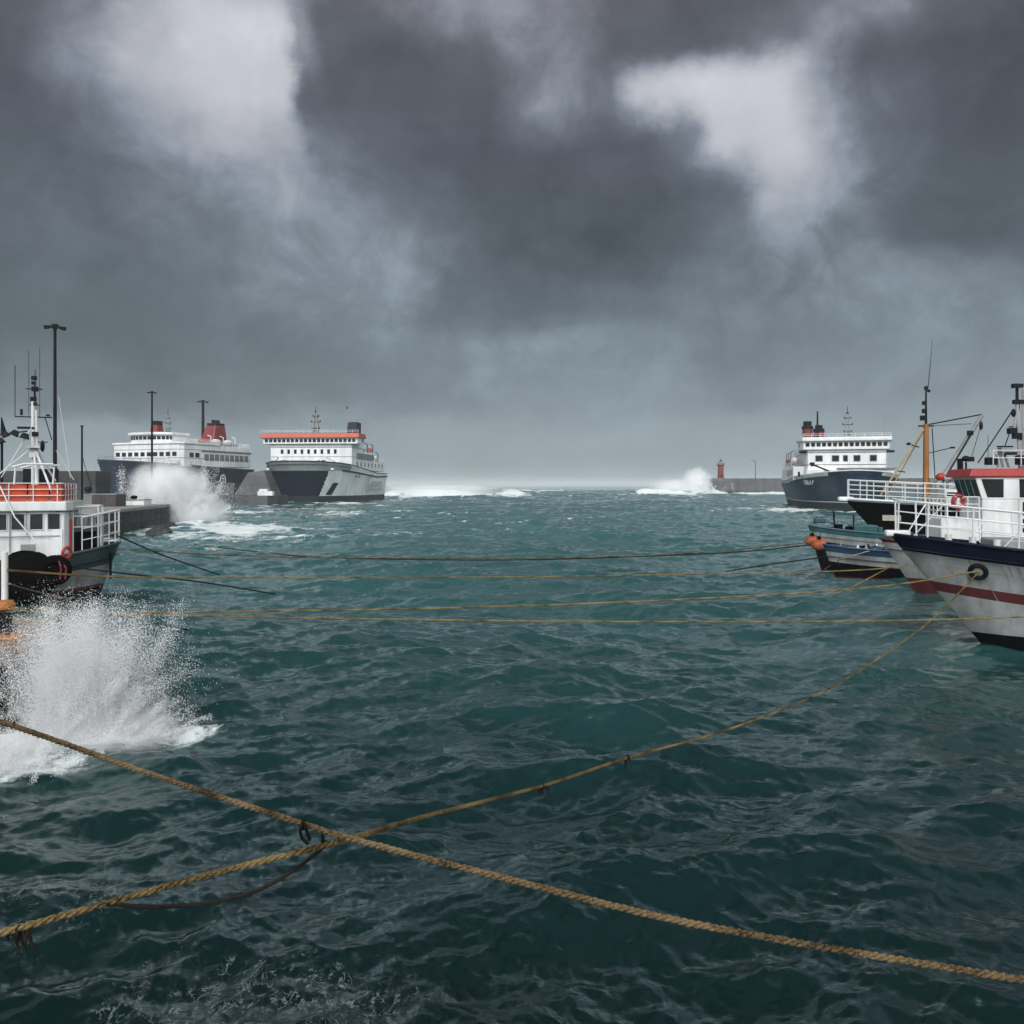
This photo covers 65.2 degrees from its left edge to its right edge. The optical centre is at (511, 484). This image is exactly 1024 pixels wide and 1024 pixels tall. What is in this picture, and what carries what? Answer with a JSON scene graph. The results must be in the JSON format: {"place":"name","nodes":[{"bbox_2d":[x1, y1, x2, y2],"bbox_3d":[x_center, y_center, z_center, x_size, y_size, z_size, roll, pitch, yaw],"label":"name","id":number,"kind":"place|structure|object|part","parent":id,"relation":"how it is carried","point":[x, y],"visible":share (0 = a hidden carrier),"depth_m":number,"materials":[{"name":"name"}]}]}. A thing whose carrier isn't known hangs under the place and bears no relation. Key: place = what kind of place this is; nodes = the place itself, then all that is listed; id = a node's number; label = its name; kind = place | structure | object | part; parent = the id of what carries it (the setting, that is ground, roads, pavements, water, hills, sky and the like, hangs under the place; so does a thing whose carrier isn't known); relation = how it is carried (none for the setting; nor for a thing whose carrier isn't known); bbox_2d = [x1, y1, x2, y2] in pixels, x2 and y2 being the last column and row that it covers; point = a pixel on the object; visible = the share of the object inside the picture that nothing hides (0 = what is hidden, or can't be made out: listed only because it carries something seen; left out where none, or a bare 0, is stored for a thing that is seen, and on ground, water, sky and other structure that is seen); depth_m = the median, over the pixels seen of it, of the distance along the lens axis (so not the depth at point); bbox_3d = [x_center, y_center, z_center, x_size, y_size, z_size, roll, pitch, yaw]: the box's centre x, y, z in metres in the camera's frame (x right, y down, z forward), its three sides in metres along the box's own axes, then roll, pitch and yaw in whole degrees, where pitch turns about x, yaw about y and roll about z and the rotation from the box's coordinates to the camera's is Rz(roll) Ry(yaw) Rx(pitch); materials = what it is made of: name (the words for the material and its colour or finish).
{"place":"outdoors","nodes":[
{"label":"outdoors","id":0,"kind":"place"},
{"bbox_2d":[0,634,25,639],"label":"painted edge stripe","id":1,"kind":"object","parent":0,"point":[6,637],"visible":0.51,"depth_m":17.57,"materials":[{"name":"paint"}]},
{"bbox_2d":[79,504,175,536],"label":"stone quay","id":2,"kind":"structure","parent":0,"point":[134,517],"depth_m":87.17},
{"bbox_2d":[43,324,65,468],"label":"floodlight mast","id":3,"kind":"object","parent":2,"relation":"on","point":[55,327],"visible":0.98,"depth_m":83.88,"materials":[{"name":"metal"}]},
{"bbox_2d":[80,425,92,499],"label":"signal post","id":4,"kind":"object","parent":2,"relation":"on","point":[88,489],"visible":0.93,"depth_m":94.93,"materials":[{"name":"metal"}]},
{"bbox_2d":[83,494,91,504],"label":"gear crates","id":5,"kind":"object","parent":2,"relation":"on","point":[87,499],"visible":0.31,"depth_m":99.20,"materials":[{"name":"metal"}]},
{"bbox_2d":[91,494,125,506],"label":"dark container","id":6,"kind":"object","parent":2,"relation":"on","point":[110,500],"visible":0.83,"depth_m":90.80,"materials":[{"name":"metal"}]},
{"bbox_2d":[126,499,152,504],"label":"shed","id":7,"kind":"structure","parent":2,"relation":"on","point":[138,501],"depth_m":96.00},
{"bbox_2d":[147,391,156,497],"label":"floodlight mast","id":8,"kind":"object","parent":2,"relation":"on","point":[151,392],"visible":0.95,"depth_m":105.40,"materials":[{"name":"metal"}]},
{"bbox_2d":[194,544,807,560],"bbox_3d":[-17.906,4.586,62.591,76.313,2.372,13.076,0,0,35],"label":"mooring rope","id":9,"kind":"object","parent":2,"relation":"attached to","point":[522,559],"visible":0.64,"depth_m":45.86,"materials":[{"name":"brown fabric"}]},
{"bbox_2d":[0,485,1023,1023],"bbox_3d":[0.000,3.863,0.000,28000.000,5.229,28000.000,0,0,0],"label":"sea water","id":10,"kind":"structure","parent":0,"point":[876,805],"depth_m":12.80,"materials":[{"name":"teal liquid"}]},
{"bbox_2d":[0,617,55,730],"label":"concrete dock","id":11,"kind":"object","parent":10,"relation":"in","point":[3,707],"visible":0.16,"depth_m":16.75,"materials":[{"name":"grey concrete"}]},
{"bbox_2d":[1,550,7,599],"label":"dock post","id":12,"kind":"object","parent":11,"relation":"on","point":[4,575],"visible":0.48,"depth_m":19.29,"materials":[{"name":"white metal"}]},
{"bbox_2d":[9,583,69,599],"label":"mooring rope","id":13,"kind":"object","parent":12,"relation":"attached to","point":[37,591],"visible":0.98,"depth_m":24.78,"materials":[{"name":"brown fabric"}]},
{"bbox_2d":[7,564,914,578],"bbox_3d":[2.273,2.798,27.906,33.547,1.550,2.671,0,0,-26],"label":"mooring rope","id":14,"kind":"object","parent":12,"relation":"attached to","point":[39,572],"visible":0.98,"depth_m":27.28,"materials":[{"name":"brown fabric"}]},
{"bbox_2d":[0,600,17,629],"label":"mooring bollard","id":15,"kind":"object","parent":11,"relation":"on","point":[4,613],"visible":0.92,"depth_m":18.77,"materials":[{"name":"metal"}]},
{"bbox_2d":[11,608,187,629],"bbox_3d":[-10.270,4.047,22.444,0.438,2.102,7.849,0,0,20],"label":"mooring rope","id":16,"kind":"object","parent":15,"relation":"attached to","point":[107,614],"visible":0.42,"depth_m":21.44,"materials":[{"name":"brown fabric"}]},
{"bbox_2d":[10,610,1023,622],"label":"mooring rope","id":17,"kind":"object","parent":15,"relation":"attached to","point":[531,620],"visible":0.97,"depth_m":20.75,"materials":[{"name":"brown fabric"}]},
{"bbox_2d":[3,471,109,499],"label":"seawall","id":18,"kind":"object","parent":10,"relation":"in","point":[100,482],"visible":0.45,"depth_m":147.00,"materials":[{"name":"concrete"}]},
{"bbox_2d":[0,347,120,608],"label":"fishing boat","id":19,"kind":"object","parent":10,"relation":"on","point":[38,520],"visible":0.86,"depth_m":32.92,"materials":[{"name":"white metal"}]},
{"bbox_2d":[0,550,56,604],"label":"net heap","id":20,"kind":"object","parent":19,"relation":"hanging from","point":[25,560],"visible":0.73,"depth_m":31.20,"materials":[{"name":"black fabric"}]},
{"bbox_2d":[40,555,71,585],"bbox_3d":[-18.092,3.380,31.654,1.220,1.220,0.420,0,0,-22],"label":"tyre fender","id":21,"kind":"object","parent":19,"relation":"hanging from","point":[58,564],"visible":0.94,"depth_m":31.58,"materials":[{"name":"black rubber"}]},
{"bbox_3d":[-18.424,2.750,32.406,0.360,1.900,0.045,0,0,-22],"label":"door","id":22,"kind":"part","parent":19,"relation":"part of","materials":[{"name":"white metal"}]},
{"bbox_2d":[61,546,71,558],"bbox_3d":[-17.857,2.720,32.072,0.140,0.560,0.448,6,3,28],"label":"life ring","id":23,"kind":"object","parent":19,"relation":"hanging from","point":[63,551],"visible":0.98,"depth_m":32.03,"materials":[{"name":"red plastic"}]},
{"bbox_2d":[117,535,219,574],"bbox_3d":[-16.847,3.634,39.808,0.481,2.920,10.443,0,0,2],"label":"mooring rope","id":24,"kind":"object","parent":19,"relation":"attached to","point":[165,555],"visible":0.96,"depth_m":38.65,"materials":[{"name":"black fabric"}]},
{"bbox_2d":[72,566,274,594],"bbox_3d":[-14.399,4.164,34.520,8.629,1.873,0.503,0,0,-35],"label":"mooring rope","id":25,"kind":"object","parent":19,"relation":"attached to","point":[172,578],"visible":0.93,"depth_m":34.39,"materials":[{"name":"black fabric"}]},
{"bbox_2d":[116,541,812,558],"bbox_3d":[0.093,3.258,40.530,36.303,1.103,1.596,0,0,-18],"label":"mooring rope","id":26,"kind":"object","parent":19,"relation":"attached to","point":[448,557],"visible":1,"depth_m":40.07,"materials":[{"name":"brown fabric"}]},
{"bbox_2d":[0,566,234,785],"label":"sea spray","id":27,"kind":"object","parent":10,"relation":"on","point":[78,709],"visible":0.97,"depth_m":15.24,"materials":[{"name":"white liquid"}]},
{"bbox_2d":[141,524,155,528],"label":"boulder","id":28,"kind":"object","parent":10,"relation":"in","point":[148,526],"visible":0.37,"depth_m":88.37,"materials":[{"name":"grey stone"}]},
{"bbox_2d":[146,525,171,535],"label":"boulder","id":29,"kind":"object","parent":10,"relation":"in","point":[156,530],"visible":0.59,"depth_m":82.58,"materials":[{"name":"grey stone"}]},
{"bbox_2d":[163,522,177,526],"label":"boulder","id":30,"kind":"object","parent":10,"relation":"in","point":[171,524],"visible":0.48,"depth_m":94.81,"materials":[{"name":"grey stone"}]},
{"bbox_2d":[97,414,253,500],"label":"ferry","id":31,"kind":"object","parent":10,"relation":"on","point":[213,444],"visible":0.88,"depth_m":224.61,"materials":[{"name":"metal"}]},
{"bbox_2d":[204,454,208,460],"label":"window","id":32,"kind":"structure","parent":31,"relation":"in","point":[206,456],"depth_m":228.79,"materials":[{"name":"grey glass"}]},
{"bbox_2d":[113,445,245,522],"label":"sea spray","id":33,"kind":"object","parent":10,"relation":"on","point":[183,506],"visible":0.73,"depth_m":104.11,"materials":[{"name":"white liquid"}]},
{"bbox_2d":[202,470,287,504],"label":"ferry berth","id":34,"kind":"object","parent":10,"relation":"in","point":[250,485],"visible":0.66,"depth_m":204.78,"materials":[{"name":"concrete"}]},
{"bbox_2d":[197,400,208,437],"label":"floodlight mast","id":35,"kind":"object","parent":34,"relation":"on","point":[202,422],"visible":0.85,"depth_m":275.64,"materials":[{"name":"metal"}]},
{"bbox_2d":[257,489,274,495],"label":"utility box","id":36,"kind":"object","parent":34,"relation":"on","point":[263,492],"visible":1,"depth_m":201.40,"materials":[{"name":"white metal"}]},
{"bbox_2d":[260,406,387,502],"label":"ferry","id":37,"kind":"object","parent":10,"relation":"on","point":[320,467],"visible":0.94,"depth_m":231.11,"materials":[{"name":"white metal"}]},
{"bbox_2d":[386,481,583,494],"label":"sea spray","id":38,"kind":"object","parent":10,"relation":"on","point":[457,487],"visible":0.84,"depth_m":352.88,"materials":[{"name":"white liquid"}]},
{"bbox_2d":[650,469,734,492],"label":"sea spray","id":39,"kind":"object","parent":10,"relation":"on","point":[689,483],"visible":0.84,"depth_m":438.78,"materials":[{"name":"white liquid"}]},
{"bbox_2d":[698,478,955,493],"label":"breakwater","id":40,"kind":"object","parent":10,"relation":"in","point":[747,485],"visible":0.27,"depth_m":449.25,"materials":[{"name":"concrete"}]},
{"bbox_2d":[717,458,724,477],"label":"lighthouse","id":41,"kind":"object","parent":40,"relation":"on","point":[720,465],"visible":0.98,"depth_m":455.68,"materials":[{"name":"metal"}]},
{"bbox_2d":[780,407,898,510],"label":"ferry","id":42,"kind":"object","parent":10,"relation":"on","point":[820,472],"visible":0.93,"depth_m":163.63,"materials":[{"name":"white metal"}]},
{"bbox_2d":[815,455,822,461],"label":"window","id":43,"kind":"structure","parent":42,"relation":"in","point":[818,458],"depth_m":165.74,"materials":[{"name":"black glass"}]},
{"bbox_2d":[832,455,838,460],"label":"window","id":44,"kind":"structure","parent":42,"relation":"in","point":[834,457],"depth_m":164.91,"materials":[{"name":"black glass"}]},
{"bbox_2d":[843,455,847,460],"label":"window","id":45,"kind":"structure","parent":42,"relation":"in","point":[845,457],"depth_m":164.43,"materials":[{"name":"black glass"}]},
{"bbox_2d":[853,455,860,460],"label":"window","id":46,"kind":"structure","parent":42,"relation":"in","point":[855,457],"depth_m":163.85,"materials":[{"name":"black glass"}]},
{"bbox_2d":[870,455,876,460],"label":"window","id":47,"kind":"structure","parent":42,"relation":"in","point":[872,457],"depth_m":163.03,"materials":[{"name":"black glass"}]},
{"bbox_2d":[822,540,904,579],"bbox_3d":[19.604,4.250,41.968,6.445,2.700,2.600,0,0,6],"label":"open boat","id":48,"kind":"object","parent":10,"relation":"on","point":[876,556],"visible":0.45,"depth_m":41.41,"materials":[{"name":"wood"}]},
{"bbox_2d":[722,556,827,571],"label":"mooring rope","id":49,"kind":"object","parent":48,"relation":"attached to","point":[776,563],"visible":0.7,"depth_m":44.55,"materials":[{"name":"black fabric"}]},
{"bbox_2d":[820,551,868,572],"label":"mooring rope","id":50,"kind":"object","parent":48,"relation":"on","point":[846,557],"visible":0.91,"depth_m":41.17,"materials":[{"name":"beige fabric"}]},
{"bbox_2d":[807,511,925,570],"bbox_3d":[21.155,3.598,48.163,6.544,4.003,2.400,0,0,6],"label":"open boat","id":51,"kind":"object","parent":10,"relation":"on","point":[853,534],"visible":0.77,"depth_m":47.59,"materials":[{"name":"wood"}]},
{"bbox_2d":[805,528,816,545],"bbox_3d":[17.248,3.021,45.999,0.796,1.019,0.657,0,0,0],"label":"mooring buoy","id":52,"kind":"object","parent":51,"relation":"hanging from","point":[811,537],"visible":0.62,"depth_m":45.84,"materials":[{"name":"orange plastic"}]},
{"bbox_2d":[811,531,826,550],"bbox_3d":[17.344,3.178,45.202,0.858,1.101,0.731,0,0,0],"label":"mooring buoy","id":53,"kind":"object","parent":51,"relation":"hanging from","point":[816,544],"visible":0.94,"depth_m":44.98,"materials":[{"name":"orange plastic"}]},
{"bbox_2d":[837,341,983,534],"bbox_3d":[32.471,-1.881,54.867,19.400,16.162,6.180,0,0,7],"label":"fishing boat","id":54,"kind":"object","parent":10,"relation":"on","point":[878,512],"visible":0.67,"depth_m":54.79,"materials":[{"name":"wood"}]},
{"bbox_2d":[879,383,1023,593],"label":"fishing boat","id":55,"kind":"object","parent":10,"relation":"on","point":[1002,488],"visible":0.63,"depth_m":33.64,"materials":[{"name":"white metal"}]},
{"bbox_2d":[829,565,891,596],"bbox_3d":[14.762,4.263,34.514,3.607,1.532,0.088,0,0,-10],"label":"mooring rope","id":56,"kind":"object","parent":55,"relation":"attached to","point":[861,581],"visible":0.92,"depth_m":34.57,"materials":[{"name":"brown fabric"}]},
{"bbox_2d":[951,494,965,509],"bbox_3d":[18.622,0.701,33.377,0.690,0.690,0.200,0,0,-14],"label":"life ring","id":57,"kind":"object","parent":55,"relation":"attached to","point":[960,496],"visible":0.69,"depth_m":33.32,"materials":[{"name":"red plastic"}]},
{"bbox_3d":[21.301,1.379,33.039,0.650,1.550,0.066,0,0,9],"label":"door","id":58,"kind":"part","parent":55,"relation":"part of","materials":[{"name":"white metal"}]},
{"bbox_2d":[884,498,1023,650],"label":"fishing boat","id":59,"kind":"object","parent":10,"relation":"on","point":[994,587],"visible":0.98,"depth_m":24.83,"materials":[{"name":"metal"}]},
{"bbox_2d":[0,571,979,936],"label":"mooring rope","id":60,"kind":"object","parent":59,"relation":"attached to","point":[192,879],"visible":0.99,"depth_m":5.17,"materials":[{"name":"brown fabric"}]},
{"bbox_2d":[6,921,36,953],"bbox_3d":[-2.793,2.582,4.553,0.167,0.191,0.083,0,0,-23],"label":"weed tuft","id":61,"kind":"object","parent":60,"relation":"hanging from","point":[23,937],"visible":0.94,"depth_m":4.55,"materials":[{"name":"plant"}]},
{"bbox_2d":[108,849,322,908],"bbox_3d":[-1.792,2.490,4.988,1.302,0.183,0.121,0,0,-29],"label":"slack line","id":62,"kind":"object","parent":60,"relation":"hanging from","point":[221,900],"visible":0.94,"depth_m":4.92,"materials":[{"name":"fabric"}]},
{"bbox_2d":[0,719,1023,983],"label":"mooring rope","id":63,"kind":"object","parent":60,"relation":"attached to","point":[934,965],"visible":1,"depth_m":4.91,"materials":[{"name":"brown fabric"}]},
{"bbox_2d":[299,821,308,844],"bbox_3d":[-1.401,2.342,5.381,0.042,0.176,0.075,0,0,30],"label":"rope lashing","id":64,"kind":"object","parent":63,"relation":"attached to","point":[304,840],"visible":1,"depth_m":5.36,"materials":[{"name":"black fabric"}]},
{"bbox_2d":[302,817,311,840],"bbox_3d":[-1.384,2.326,5.401,0.064,0.150,0.104,0,0,0],"label":"rope knot","id":65,"kind":"object","parent":63,"relation":"attached to","point":[304,827],"visible":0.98,"depth_m":5.38,"materials":[{"name":"black fabric"}]},
{"bbox_2d":[320,833,326,842],"bbox_3d":[-1.257,2.374,5.336,0.050,0.134,0.085,0,0,-20],"label":"rope lashing","id":66,"kind":"object","parent":63,"relation":"attached to","point":[323,840],"visible":0.4,"depth_m":5.31,"materials":[{"name":"black fabric"}]},
{"bbox_2d":[537,783,549,797],"bbox_3d":[0.393,3.761,9.854,0.153,0.198,0.082,0,0,-21],"label":"weed tuft","id":67,"kind":"object","parent":60,"relation":"hanging from","point":[540,790],"visible":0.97,"depth_m":9.85,"materials":[{"name":"plant"}]},
{"bbox_2d":[624,754,630,767],"bbox_3d":[1.701,4.053,11.761,0.076,0.204,0.096,0,0,34],"label":"weed tuft","id":68,"kind":"object","parent":60,"relation":"hanging from","point":[628,759],"visible":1,"depth_m":11.73,"materials":[{"name":"plant"}]},
{"bbox_2d":[11,570,978,613],"bbox_3d":[1.158,2.986,22.040,26.736,0.754,0.809,0,0,-12],"label":"mooring rope","id":69,"kind":"object","parent":59,"relation":"attached to","point":[516,605],"visible":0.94,"depth_m":21.95,"materials":[{"name":"brown fabric"}]},
{"bbox_2d":[0,0,1023,484],"label":"sky","id":70,"kind":"structure","parent":0,"point":[519,242],"materials":[{"name":"grey"}]}
]}

